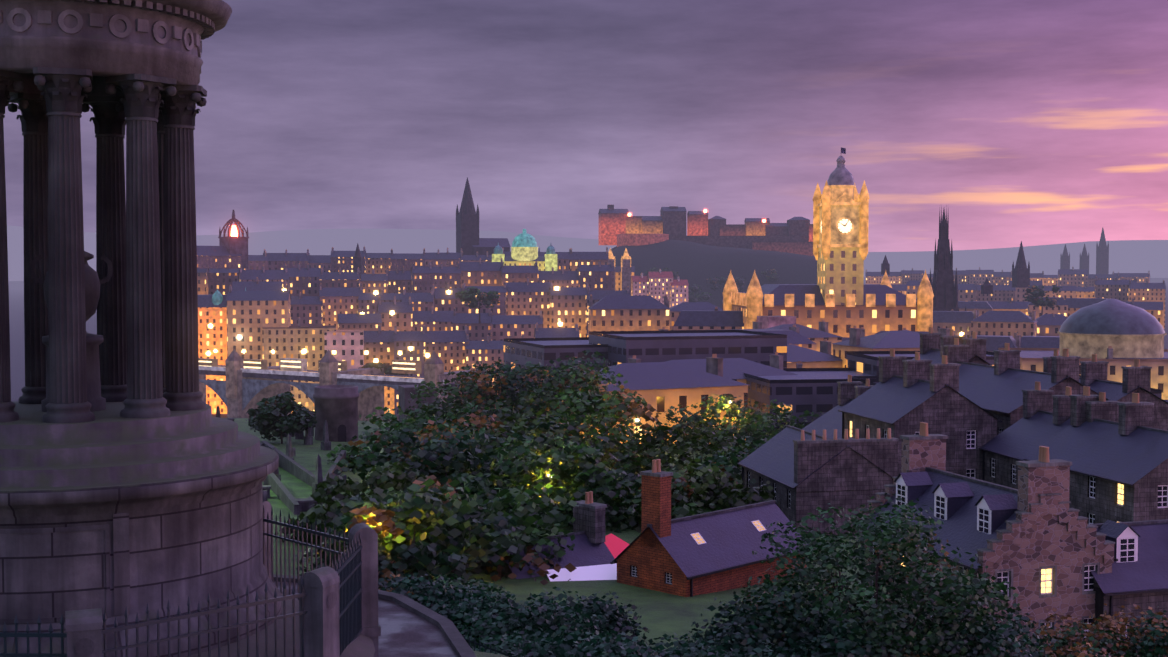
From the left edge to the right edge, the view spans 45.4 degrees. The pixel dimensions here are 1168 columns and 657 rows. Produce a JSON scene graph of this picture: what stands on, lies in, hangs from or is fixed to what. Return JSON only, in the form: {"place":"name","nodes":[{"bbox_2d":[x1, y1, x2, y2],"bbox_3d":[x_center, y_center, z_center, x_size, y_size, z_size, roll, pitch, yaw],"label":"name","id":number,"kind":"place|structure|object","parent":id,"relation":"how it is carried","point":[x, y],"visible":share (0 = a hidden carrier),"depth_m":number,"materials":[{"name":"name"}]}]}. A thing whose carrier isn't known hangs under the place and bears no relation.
{"place":"outdoors","nodes":[
{"label":"outdoors","id":0,"kind":"place"},
{"bbox_2d":[3,0,1167,251],"label":"sky","id":1,"kind":"structure","parent":0,"point":[1034,122],"materials":[{"name":"purple"}]},
{"bbox_2d":[7,225,1167,280],"bbox_3d":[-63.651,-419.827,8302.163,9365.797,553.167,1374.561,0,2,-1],"label":"distant hills","id":2,"kind":"structure","parent":0,"point":[1136,256],"depth_m":8740.33,"materials":[{"name":"purple"}]},
{"bbox_2d":[8,277,1167,656],"bbox_3d":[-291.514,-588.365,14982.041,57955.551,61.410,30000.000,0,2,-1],"label":"ground","id":3,"kind":"structure","parent":0,"point":[662,613],"depth_m":87.27,"materials":[{"name":"green plant"}]},
{"bbox_2d":[185,594,374,656],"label":"monument apron","id":4,"kind":"object","parent":3,"relation":"on","point":[361,645],"visible":0.19,"depth_m":18.79,"materials":[{"name":"grey stone"}]},
{"bbox_2d":[0,401,280,656],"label":"monument drum","id":5,"kind":"object","parent":4,"relation":"on","point":[110,511],"visible":0.81,"depth_m":17.45,"materials":[{"name":"grey stone"}]},
{"bbox_2d":[30,251,112,411],"bbox_3d":[-7.056,-0.068,19.262,1.031,2.390,0.840,0,2,-1],"label":"monument urn","id":6,"kind":"object","parent":5,"relation":"on","point":[95,399],"visible":0.44,"depth_m":19.12,"materials":[{"name":"grey stone"}]},
{"bbox_2d":[0,67,206,422],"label":"monument columns","id":7,"kind":"structure","parent":5,"relation":"on","point":[147,309],"depth_m":18.47,"materials":[{"name":"grey stone"}]},
{"bbox_2d":[0,0,231,96],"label":"monument entablature","id":8,"kind":"structure","parent":7,"relation":"on","point":[101,39],"depth_m":17.77,"materials":[{"name":"grey stone"}]},
{"bbox_2d":[65,501,380,656],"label":"fence posts","id":9,"kind":"object","parent":4,"relation":"on","point":[321,619],"visible":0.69,"depth_m":17.66,"materials":[{"name":"grey stone"}]},
{"bbox_2d":[0,505,362,656],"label":"fence railings","id":10,"kind":"object","parent":9,"relation":"attached to","point":[347,568],"visible":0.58,"depth_m":17.45,"materials":[{"name":"black metal"}]},
{"bbox_2d":[216,406,345,514],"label":"cemetery stones","id":11,"kind":"object","parent":3,"relation":"on","point":[273,482],"visible":0.25,"depth_m":130.88,"materials":[{"name":"grey stone"}]},
{"bbox_2d":[199,349,487,420],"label":"bridge","id":12,"kind":"structure","parent":3,"relation":"on","point":[244,387],"depth_m":461.66,"materials":[{"name":"stone"}]},
{"bbox_2d":[273,574,475,656],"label":"wet path","id":13,"kind":"structure","parent":3,"relation":"on","point":[410,627],"depth_m":22.48,"materials":[{"name":"stone"}]},
{"bbox_2d":[464,635,517,656],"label":"bank fence","id":14,"kind":"object","parent":3,"relation":"on","point":[490,648],"visible":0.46,"depth_m":28.29,"materials":[{"name":"grey metal"}]},
{"bbox_2d":[380,401,730,543],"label":"street lamps","id":15,"kind":"object","parent":3,"relation":"on","point":[550,479],"visible":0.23,"depth_m":169.74,"materials":[{"name":"grey metal"}]},
{"bbox_2d":[246,267,1061,593],"bbox_3d":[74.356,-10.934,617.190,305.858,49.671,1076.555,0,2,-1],"label":"trees","id":16,"kind":"object","parent":3,"relation":"on","point":[426,501],"visible":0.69,"depth_m":115.47,"materials":[{"name":"green plant"}]},
{"bbox_2d":[197,147,1167,443],"bbox_3d":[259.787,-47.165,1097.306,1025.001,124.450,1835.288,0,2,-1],"label":"city buildings","id":17,"kind":"structure","parent":3,"relation":"on","point":[661,341],"depth_m":584.02,"materials":[{"name":"stone"}]},
{"bbox_2d":[611,240,816,307],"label":"castle rock","id":18,"kind":"object","parent":3,"relation":"on","point":[693,264],"visible":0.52,"depth_m":1121.56,"materials":[{"name":"grey stone"}]},
{"bbox_2d":[378,493,1167,656],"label":"bushes","id":19,"kind":"object","parent":3,"relation":"on","point":[543,626],"visible":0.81,"depth_m":44.40,"materials":[{"name":"green plant"}]},
{"bbox_2d":[480,327,1167,654],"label":"houses","id":20,"kind":"structure","parent":3,"relation":"on","point":[1044,490],"depth_m":102.28,"materials":[{"name":"stone"}]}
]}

